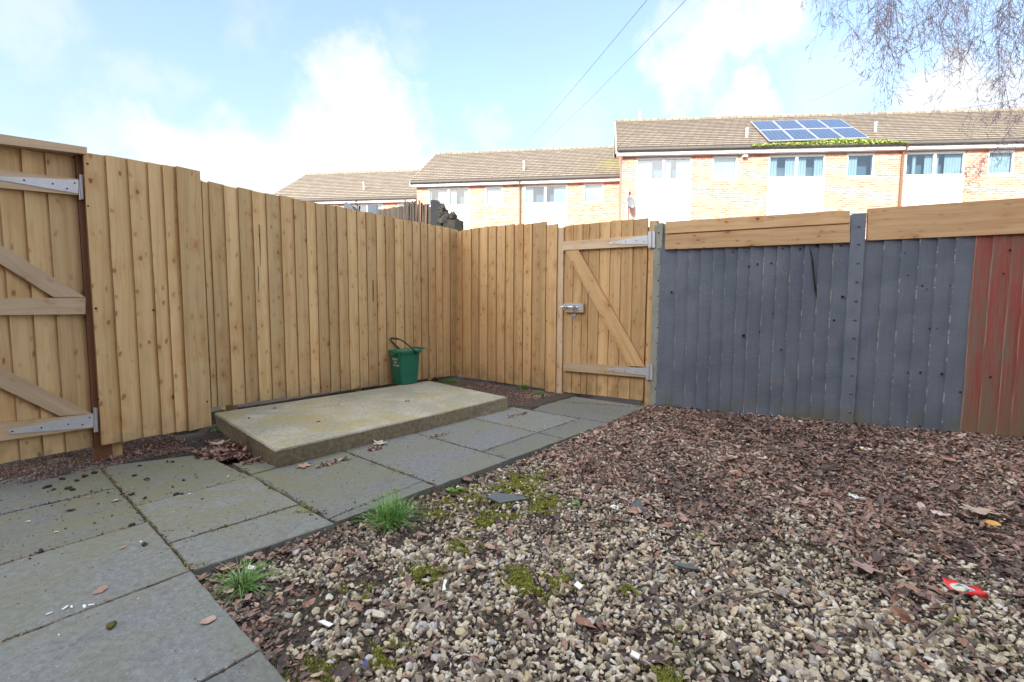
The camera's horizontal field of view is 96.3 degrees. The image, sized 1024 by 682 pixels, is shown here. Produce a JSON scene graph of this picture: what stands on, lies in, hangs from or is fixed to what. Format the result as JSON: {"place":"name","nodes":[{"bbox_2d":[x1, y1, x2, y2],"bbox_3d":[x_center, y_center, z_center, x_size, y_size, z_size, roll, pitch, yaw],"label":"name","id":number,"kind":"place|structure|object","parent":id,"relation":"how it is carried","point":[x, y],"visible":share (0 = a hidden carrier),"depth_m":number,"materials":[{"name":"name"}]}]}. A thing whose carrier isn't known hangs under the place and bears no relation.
{"place":"outdoors","nodes":[
{"label":"outdoors","id":0,"kind":"place"},
{"bbox_2d":[0,397,644,681],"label":"paving","id":1,"kind":"structure","parent":0,"point":[160,632],"depth_m":1.91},
{"bbox_2d":[92,584,110,593],"bbox_3d":[-1.359,0.823,1.522,0.033,0.007,0.057,3,11,17],"label":"dead leaf","id":2,"kind":"object","parent":1,"relation":"on","point":[101,589],"visible":1,"depth_m":1.52,"materials":[{"name":"plant"}]},
{"bbox_2d":[106,620,116,629],"bbox_3d":[-1.182,0.838,1.353,0.029,0.022,0.039,0,4,0],"label":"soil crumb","id":3,"kind":"object","parent":1,"relation":"on","point":[111,625],"visible":1,"depth_m":1.34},
{"bbox_2d":[25,476,227,635],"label":"pale chips","id":4,"kind":"object","parent":1,"relation":"on","point":[71,606],"visible":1,"depth_m":1.43,"materials":[{"name":"white plastic"}]},
{"bbox_2d":[200,615,218,623],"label":"dead leaf","id":5,"kind":"object","parent":1,"relation":"on","point":[209,619],"visible":1,"depth_m":1.38,"materials":[{"name":"plant"}]},
{"bbox_2d":[296,462,309,467],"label":"dead leaf","id":6,"kind":"object","parent":1,"relation":"on","point":[305,464],"visible":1,"depth_m":2.71,"materials":[{"name":"brown plant"}]},
{"bbox_2d":[6,402,641,640],"bbox_3d":[-0.843,0.703,3.173,1.640,0.011,4.530,4,6,41],"label":"joint moss","id":7,"kind":"object","parent":1,"relation":"on","point":[183,559],"visible":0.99,"depth_m":2.11,"materials":[{"name":"green plant"}]},
{"bbox_2d":[373,439,387,444],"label":"dead leaf","id":8,"kind":"object","parent":1,"relation":"on","point":[380,442],"visible":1,"depth_m":3.15,"materials":[{"name":"beige plant"}]},
{"bbox_2d":[436,204,463,230],"bbox_3d":[-1.012,-0.928,7.453,0.453,2.596,0.362,0,4,0],"label":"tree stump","id":9,"kind":"object","parent":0,"point":[447,219],"visible":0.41,"depth_m":7.29,"materials":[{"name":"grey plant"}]},
{"bbox_2d":[0,375,1023,681],"bbox_3d":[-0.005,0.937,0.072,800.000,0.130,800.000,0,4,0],"label":"ground","id":10,"kind":"structure","parent":0,"point":[204,435],"depth_m":1.72,"materials":[{"name":"soil"}]},
{"bbox_2d":[0,134,86,157],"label":"gate lintel","id":11,"kind":"structure","parent":10,"relation":"on","point":[42,146],"depth_m":2.48,"materials":[{"name":"brown wood"}]},
{"bbox_2d":[0,146,98,463],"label":"timber gate","id":12,"kind":"structure","parent":11,"relation":"attached to","point":[45,405],"depth_m":2.54,"materials":[{"name":"wood"}]},
{"bbox_2d":[72,153,211,461],"bbox_3d":[-2.321,-0.190,2.928,0.140,1.865,0.611,4,6,39],"label":"timber fence","id":13,"kind":"object","parent":10,"relation":"on","point":[141,245],"visible":0.99,"depth_m":2.86,"materials":[{"name":"brown wood"}]},
{"bbox_2d":[201,552,302,609],"bbox_3d":[-0.954,0.811,1.602,0.429,0.130,0.406,2,5,21],"label":"grass clump","id":14,"kind":"object","parent":10,"relation":"on","point":[241,580],"visible":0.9,"depth_m":1.60,"materials":[{"name":"green plant"}]},
{"bbox_2d":[87,382,548,497],"bbox_3d":[-0.876,0.640,3.889,1.380,0.103,4.084,4,6,39],"label":"leaf drift","id":15,"kind":"object","parent":10,"relation":"on","point":[230,451],"visible":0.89,"depth_m":2.93,"materials":[{"name":"brown plant"}]},
{"bbox_2d":[204,439,229,445],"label":"dead leaf","id":16,"kind":"object","parent":15,"relation":"on","point":[219,442],"visible":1,"depth_m":3.06,"materials":[{"name":"brown plant"}]},
{"bbox_2d":[0,379,638,681],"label":"grit","id":17,"kind":"object","parent":10,"relation":"on","point":[41,467],"visible":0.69,"depth_m":2.69,"materials":[{"name":"brown soil"}]},
{"bbox_2d":[287,525,357,552],"bbox_3d":[-0.770,0.812,1.883,0.287,0.024,0.015,-3,6,-40],"label":"stick","id":18,"kind":"object","parent":10,"relation":"on","point":[321,540],"visible":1,"depth_m":1.87,"materials":[{"name":"wood"}]},
{"bbox_2d":[272,171,373,206],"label":"terraced house","id":19,"kind":"structure","parent":10,"relation":"on","point":[331,188],"depth_m":26.16,"materials":[{"name":"orange brick"}]},
{"bbox_2d":[200,180,457,410],"bbox_3d":[-1.955,-0.288,4.265,0.176,1.999,3.993,4,6,38],"label":"timber fence","id":20,"kind":"object","parent":10,"relation":"on","point":[304,298],"visible":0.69,"depth_m":4.27,"materials":[{"name":"brown wood"}]},
{"bbox_2d":[214,381,507,467],"bbox_3d":[-1.154,0.613,3.913,1.316,0.145,2.168,4,6,41],"label":"concrete pad","id":21,"kind":"object","parent":10,"relation":"on","point":[285,434],"visible":0.91,"depth_m":3.48,"materials":[{"name":"beige concrete"}]},
{"bbox_2d":[389,337,424,384],"bbox_3d":[-1.143,0.206,4.983,0.290,0.504,0.364,4,6,43],"label":"food waste caddy","id":22,"kind":"object","parent":21,"relation":"on","point":[405,364],"visible":1,"depth_m":4.88,"materials":[{"name":"green plastic"}]},
{"bbox_2d":[342,165,419,211],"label":"terraced house","id":23,"kind":"structure","parent":10,"relation":"on","point":[386,189],"depth_m":24.76,"materials":[{"name":"orange brick"}]},
{"bbox_2d":[344,202,358,210],"bbox_3d":[-4.056,-1.731,11.754,0.246,3.506,0.500,0,4,0],"label":"blue canopy","id":24,"kind":"object","parent":23,"relation":"in","point":[348,205],"visible":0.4,"depth_m":11.38,"materials":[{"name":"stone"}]},
{"bbox_2d":[351,204,382,211],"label":"window","id":25,"kind":"structure","parent":23,"relation":"in","point":[361,207],"depth_m":24.40,"materials":[{"name":"white plastic"}]},
{"bbox_2d":[368,205,377,213],"bbox_3d":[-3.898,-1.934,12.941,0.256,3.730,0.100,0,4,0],"label":"window","id":26,"kind":"structure","parent":23,"relation":"in","point":[372,208],"depth_m":12.76,"materials":[{"name":"glass"}]},
{"bbox_2d":[339,485,434,534],"bbox_3d":[-0.540,0.747,2.086,0.503,0.178,0.522,0,4,0],"label":"grass clump","id":27,"kind":"object","parent":10,"relation":"on","point":[392,514],"visible":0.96,"depth_m":2.06,"materials":[{"name":"green plant"}]},
{"bbox_2d":[377,206,408,220],"bbox_3d":[-2.471,-1.313,9.645,0.672,3.012,0.120,0,4,-3],"label":"old fence","id":28,"kind":"object","parent":10,"relation":"on","point":[397,212],"visible":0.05,"depth_m":9.49,"materials":[{"name":"brown wood"}]},
{"bbox_2d":[404,200,430,223],"bbox_3d":[-1.705,-1.167,8.600,0.703,2.891,0.167,0,4,0],"label":"old fence","id":29,"kind":"object","parent":10,"relation":"on","point":[418,213],"visible":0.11,"depth_m":8.47,"materials":[{"name":"brown wood"}]},
{"bbox_2d":[431,200,440,225],"bbox_3d":[-1.382,-1.127,8.495,0.176,2.830,0.403,0,4,0],"label":"fence post","id":30,"kind":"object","parent":10,"relation":"on","point":[435,205],"depth_m":8.20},
{"bbox_2d":[445,378,456,382],"bbox_3d":[-0.750,0.475,5.615,0.192,0.061,0.214,3,5,30],"label":"weed patch","id":31,"kind":"object","parent":10,"relation":"on","point":[450,380],"visible":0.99,"depth_m":5.60,"materials":[{"name":"green plant"}]},
{"bbox_2d":[446,486,462,491],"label":"leafy weed","id":32,"kind":"object","parent":10,"relation":"on","point":[452,488],"visible":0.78,"depth_m":2.42,"materials":[{"name":"green plant"}]},
{"bbox_2d":[409,149,526,229],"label":"terraced house","id":33,"kind":"structure","parent":10,"relation":"on","point":[474,189],"depth_m":20.84,"materials":[{"name":"beige brick"}]},
{"bbox_2d":[428,187,468,206],"bbox_3d":[-2.863,-6.578,21.093,1.988,0.990,0.668,0,4,0],"label":"window","id":34,"kind":"structure","parent":33,"relation":"in","point":[450,196],"depth_m":21.02,"materials":[{"name":"white plastic"}]},
{"bbox_2d":[485,186,502,205],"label":"window","id":35,"kind":"structure","parent":33,"relation":"in","point":[493,194],"depth_m":20.73,"materials":[{"name":"white glass"}]},
{"bbox_2d":[526,0,646,141],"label":"overhead cable","id":36,"kind":"object","parent":33,"relation":"attached to","point":[596,60],"visible":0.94,"depth_m":9.13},
{"bbox_2d":[456,221,564,393],"bbox_3d":[-0.069,-0.384,5.340,1.559,1.906,0.117,4,5,36],"label":"timber fence","id":37,"kind":"object","parent":10,"relation":"on","point":[509,299],"visible":0.98,"depth_m":5.24,"materials":[{"name":"brown wood"}]},
{"bbox_2d":[519,383,527,389],"bbox_3d":[0.110,0.498,5.160,0.180,0.087,0.220,4,6,42],"label":"weed patch","id":38,"kind":"object","parent":10,"relation":"on","point":[522,387],"visible":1,"depth_m":5.15,"materials":[{"name":"green plant"}]},
{"bbox_2d":[504,445,552,475],"bbox_3d":[0.126,0.738,2.904,0.018,0.023,0.754,3,5,28],"label":"stick","id":39,"kind":"object","parent":10,"relation":"on","point":[526,460],"visible":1,"depth_m":2.82,"materials":[{"name":"brown wood"}]},
{"bbox_2d":[519,146,619,226],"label":"terraced house","id":40,"kind":"structure","parent":10,"relation":"on","point":[562,187],"depth_m":20.32,"materials":[{"name":"beige brick"}]},
{"bbox_2d":[524,184,566,204],"bbox_3d":[1.510,-6.511,20.526,1.968,0.990,0.665,0,4,0],"label":"window","id":41,"kind":"structure","parent":40,"relation":"in","point":[555,193],"depth_m":20.47,"materials":[{"name":"white plastic"}]},
{"bbox_2d":[583,183,603,202],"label":"window","id":42,"kind":"structure","parent":40,"relation":"in","point":[592,192],"depth_m":20.15,"materials":[{"name":"white glass"}]},
{"bbox_2d":[537,0,685,148],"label":"overhead cable","id":43,"kind":"object","parent":40,"relation":"attached to","point":[626,61],"visible":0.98,"depth_m":9.53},
{"bbox_2d":[195,404,1023,681],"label":"leaf litter","id":44,"kind":"object","parent":10,"relation":"on","point":[909,567],"visible":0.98,"depth_m":2.31,"materials":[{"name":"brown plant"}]},
{"bbox_2d":[733,590,768,601],"bbox_3d":[0.801,0.853,1.533,0.151,0.014,0.010,-1,5,-19],"label":"stick","id":45,"kind":"object","parent":44,"relation":"on","point":[750,595],"visible":1,"depth_m":1.53,"materials":[{"name":"wood"}]},
{"bbox_2d":[849,493,865,500],"bbox_3d":[1.760,0.796,2.338,0.070,0.019,0.028,9,25,28],"label":"food wrapper","id":46,"kind":"object","parent":44,"relation":"on","point":[855,496],"visible":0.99,"depth_m":2.34,"materials":[{"name":"white plastic"}]},
{"bbox_2d":[843,558,882,572],"bbox_3d":[1.298,0.832,1.698,0.126,0.010,0.082,9,6,38],"label":"dead leaf","id":47,"kind":"object","parent":44,"relation":"on","point":[866,567],"visible":1,"depth_m":1.70,"materials":[{"name":"plant"}]},
{"bbox_2d":[930,509,951,516],"bbox_3d":[2.017,0.811,2.155,0.080,0.019,0.030,7,22,5],"label":"food wrapper","id":48,"kind":"object","parent":44,"relation":"on","point":[935,512],"visible":0.96,"depth_m":2.15,"materials":[{"name":"white plastic"}]},
{"bbox_2d":[939,454,960,463],"bbox_3d":[2.738,0.739,2.853,0.102,0.017,0.162,5,7,-3],"label":"dead leaf","id":49,"kind":"object","parent":44,"relation":"on","point":[951,459],"visible":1,"depth_m":2.87,"materials":[{"name":"beige plant"}]},
{"bbox_2d":[948,503,1002,514],"bbox_3d":[2.187,0.794,2.166,0.123,0.018,0.188,-1,1,-36],"label":"dead leaf","id":50,"kind":"object","parent":44,"relation":"on","point":[983,511],"visible":1,"depth_m":2.16,"materials":[{"name":"beige plant"}]},
{"bbox_2d":[985,520,1001,529],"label":"dead leaf","id":51,"kind":"object","parent":44,"relation":"on","point":[992,522],"visible":1,"depth_m":2.01,"materials":[{"name":"plant"}]},
{"bbox_2d":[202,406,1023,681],"bbox_3d":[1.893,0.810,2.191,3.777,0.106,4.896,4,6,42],"label":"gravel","id":52,"kind":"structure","parent":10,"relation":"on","point":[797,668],"depth_m":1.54,"materials":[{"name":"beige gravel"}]},
{"bbox_2d":[318,620,332,626],"bbox_3d":[-0.575,0.869,1.411,0.048,0.003,0.016,13,12,10],"label":"paper scrap","id":53,"kind":"object","parent":52,"relation":"on","point":[326,623],"visible":1,"depth_m":1.41,"materials":[{"name":"white paper"}]},
{"bbox_2d":[350,536,366,548],"bbox_3d":[-0.629,0.827,1.874,0.100,0.006,0.014,17,16,32],"label":"wood splinter","id":54,"kind":"object","parent":52,"relation":"on","point":[357,542],"visible":1,"depth_m":1.87,"materials":[{"name":"grey wood"}]},
{"bbox_2d":[422,507,463,547],"bbox_3d":[-0.283,0.810,2.006,0.030,0.014,0.369,2,5,20],"label":"stick","id":55,"kind":"object","parent":52,"relation":"on","point":[443,530],"visible":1,"depth_m":1.96,"materials":[{"name":"grey wood"}]},
{"bbox_2d":[442,579,446,590],"bbox_3d":[-0.234,0.852,1.598,0.014,0.003,0.060,17,8,-7],"label":"paper scrap","id":56,"kind":"object","parent":52,"relation":"on","point":[444,584],"visible":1,"depth_m":1.59,"materials":[{"name":"white paper"}]},
{"bbox_2d":[445,530,473,549],"bbox_3d":[-0.223,0.819,1.893,0.006,0.014,0.231,-3,6,-38],"label":"stick","id":57,"kind":"object","parent":52,"relation":"on","point":[459,539],"visible":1,"depth_m":1.87,"materials":[{"name":"beige wood"}]},
{"bbox_2d":[486,492,528,503],"bbox_3d":[-0.023,0.797,2.308,0.215,0.009,0.095,4,12,8],"label":"slate piece","id":58,"kind":"object","parent":52,"relation":"on","point":[498,498],"visible":1,"depth_m":2.31,"materials":[{"name":"grey stone"}]},
{"bbox_2d":[574,581,582,589],"bbox_3d":[0.232,0.853,1.598,0.020,0.006,0.026,-25,31,-37],"label":"plastic fragment","id":59,"kind":"object","parent":52,"relation":"on","point":[578,585],"visible":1,"depth_m":1.59,"materials":[{"name":"white plastic"}]},
{"bbox_2d":[273,467,963,681],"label":"moss","id":60,"kind":"object","parent":52,"relation":"on","point":[525,579],"visible":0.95,"depth_m":1.68,"materials":[{"name":"green plant"}]},
{"bbox_2d":[630,650,639,659],"bbox_3d":[0.344,0.878,1.282,0.024,0.006,0.016,16,22,27],"label":"plastic fragment","id":61,"kind":"object","parent":52,"relation":"on","point":[635,655],"visible":1,"depth_m":1.28,"materials":[{"name":"white plastic"}]},
{"bbox_2d":[673,562,698,570],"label":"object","id":62,"kind":"object","parent":52,"relation":"on","point":[686,566],"visible":1,"depth_m":1.72,"materials":[{"name":"stone"}]},
{"bbox_2d":[688,587,752,608],"bbox_3d":[0.694,0.852,1.532,0.274,0.016,0.026,-1,5,-20],"label":"stick","id":63,"kind":"object","parent":52,"relation":"on","point":[714,595],"visible":1,"depth_m":1.54,"materials":[{"name":"wood"}]},
{"bbox_2d":[921,589,969,644],"bbox_3d":[1.364,0.858,1.436,0.420,0.026,0.025,-3,5,-34],"label":"stick","id":64,"kind":"object","parent":52,"relation":"on","point":[933,633],"visible":1,"depth_m":1.41,"materials":[{"name":"wood"}]},
{"bbox_2d":[625,499,643,513],"bbox_3d":[0.588,0.797,2.226,0.098,0.007,0.088,8,32,-6],"label":"slate piece","id":65,"kind":"object","parent":10,"relation":"on","point":[636,503],"visible":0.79,"depth_m":2.23,"materials":[{"name":"grey stone"}]},
{"bbox_2d":[641,220,666,405],"bbox_3d":[1.328,-0.196,4.337,0.183,1.840,0.122,4,5,36],"label":"concrete post","id":66,"kind":"object","parent":10,"relation":"on","point":[653,269],"visible":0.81,"depth_m":4.28,"materials":[{"name":"beige concrete"}]},
{"bbox_2d":[560,218,654,400],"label":"timber gate","id":67,"kind":"structure","parent":66,"relation":"attached to","point":[605,285],"depth_m":4.56,"materials":[{"name":"wood"}]},
{"bbox_2d":[614,110,759,226],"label":"terraced house","id":68,"kind":"structure","parent":10,"relation":"on","point":[685,168],"depth_m":16.52,"materials":[{"name":"beige brick"}]},
{"bbox_2d":[624,189,629,219],"bbox_3d":[4.144,-2.889,16.701,0.219,5.143,0.214,0,4,0],"label":"white cable pole","id":69,"kind":"object","parent":68,"relation":"attached to","point":[627,191],"visible":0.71,"depth_m":16.52,"materials":[{"name":"plastic"}]},
{"bbox_2d":[627,196,638,207],"bbox_3d":[4.341,-4.938,16.322,0.453,0.459,0.562,2,5,23],"label":"satellite dish","id":70,"kind":"object","parent":68,"relation":"attached to","point":[631,202],"visible":1,"depth_m":16.34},
{"bbox_2d":[636,157,691,181],"bbox_3d":[5.473,-6.196,16.698,1.978,0.990,0.582,0,4,0],"label":"window","id":71,"kind":"structure","parent":68,"relation":"in","point":[648,169],"depth_m":16.59,"materials":[{"name":"white plastic"}]},
{"bbox_2d":[712,156,737,179],"bbox_3d":[7.590,-6.171,16.521,0.912,0.990,0.492,0,4,0],"label":"window","id":72,"kind":"structure","parent":68,"relation":"in","point":[723,167],"depth_m":16.42,"materials":[{"name":"white glass"}]},
{"bbox_2d":[656,210,849,422],"bbox_3d":[2.028,-0.173,3.967,1.461,1.778,0.072,2,5,23],"label":"painted fence","id":73,"kind":"object","parent":10,"relation":"on","point":[751,313],"visible":0.94,"depth_m":3.92,"materials":[{"name":"grey paint"}]},
{"bbox_2d":[730,113,900,238],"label":"terraced house","id":74,"kind":"structure","parent":10,"relation":"on","point":[853,178],"depth_m":16.10,"materials":[{"name":"beige brick"}]},
{"bbox_2d":[768,154,825,179],"bbox_3d":[10.022,-6.143,16.317,1.948,0.990,0.579,0,4,0],"label":"window","id":75,"kind":"structure","parent":74,"relation":"in","point":[789,166],"depth_m":16.23,"materials":[{"name":"white plastic"}]},
{"bbox_2d":[751,119,868,141],"bbox_3d":[11.026,-7.906,17.115,4.016,1.872,3.140,1,4,5],"label":"solar array","id":76,"kind":"object","parent":74,"relation":"on","point":[793,130],"visible":0.98,"depth_m":16.90,"materials":[{"name":"glass"}]},
{"bbox_2d":[751,138,907,146],"bbox_3d":[10.803,-6.843,15.676,5.112,0.328,0.387,1,4,5],"label":"creeper plant","id":77,"kind":"object","parent":74,"relation":"on","point":[838,140],"visible":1,"depth_m":15.60,"materials":[{"name":"green plant"}]},
{"bbox_2d":[846,153,874,177],"bbox_3d":[12.129,-6.118,16.141,0.962,0.990,0.496,0,4,0],"label":"window","id":78,"kind":"structure","parent":74,"relation":"in","point":[856,162],"depth_m":16.07,"materials":[{"name":"white plastic"}]},
{"bbox_2d":[777,14,969,113],"bbox_3d":[11.195,-8.880,15.611,0.008,1.992,10.589,1,4,7],"label":"overhead cable","id":79,"kind":"object","parent":74,"relation":"attached to","point":[866,74],"visible":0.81,"depth_m":14.08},
{"bbox_2d":[839,213,866,425],"bbox_3d":[2.722,-0.120,3.680,0.092,1.763,0.109,2,5,23],"label":"fence post","id":80,"kind":"object","parent":10,"relation":"on","point":[857,223],"visible":0.91,"depth_m":3.63,"materials":[{"name":"grey paint"}]},
{"bbox_2d":[800,0,1023,203],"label":"birch tree","id":81,"kind":"object","parent":10,"relation":"on","point":[958,23],"visible":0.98,"depth_m":4.72,"materials":[{"name":"brown plant"}]},
{"bbox_2d":[819,110,1023,206],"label":"terraced house","id":82,"kind":"structure","parent":10,"relation":"on","point":[930,155],"depth_m":15.78,"materials":[{"name":"beige brick"}]},
{"bbox_2d":[905,151,965,176],"bbox_3d":[14.531,-6.090,15.940,1.958,0.990,0.580,0,4,0],"label":"window","id":83,"kind":"structure","parent":82,"relation":"in","point":[930,163],"depth_m":15.83,"materials":[{"name":"white plastic"}]},
{"bbox_2d":[987,150,1014,175],"bbox_3d":[16.613,-6.066,15.766,0.882,0.990,0.490,0,4,0],"label":"window","id":84,"kind":"structure","parent":82,"relation":"in","point":[1002,169],"depth_m":15.66,"materials":[{"name":"glass"}]},
{"bbox_2d":[853,198,1023,438],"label":"painted fence","id":85,"kind":"object","parent":10,"relation":"on","point":[941,339],"visible":0.93,"depth_m":3.43,"materials":[{"name":"grey paint"}]},
{"bbox_2d":[942,577,988,596],"bbox_3d":[1.559,0.851,1.577,0.115,0.019,0.052,7,26,14],"label":"food wrapper","id":86,"kind":"object","parent":10,"relation":"on","point":[950,584],"visible":0.95,"depth_m":1.58,"materials":[{"name":"red plastic"}]},
{"bbox_2d":[957,108,1023,130],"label":"terraced house","id":87,"kind":"structure","parent":10,"relation":"on","point":[988,112],"depth_m":18.26,"materials":[{"name":"orange brick"}]},
{"bbox_2d":[0,0,1023,193],"label":"sky","id":88,"kind":"structure","parent":0,"point":[261,96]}
]}

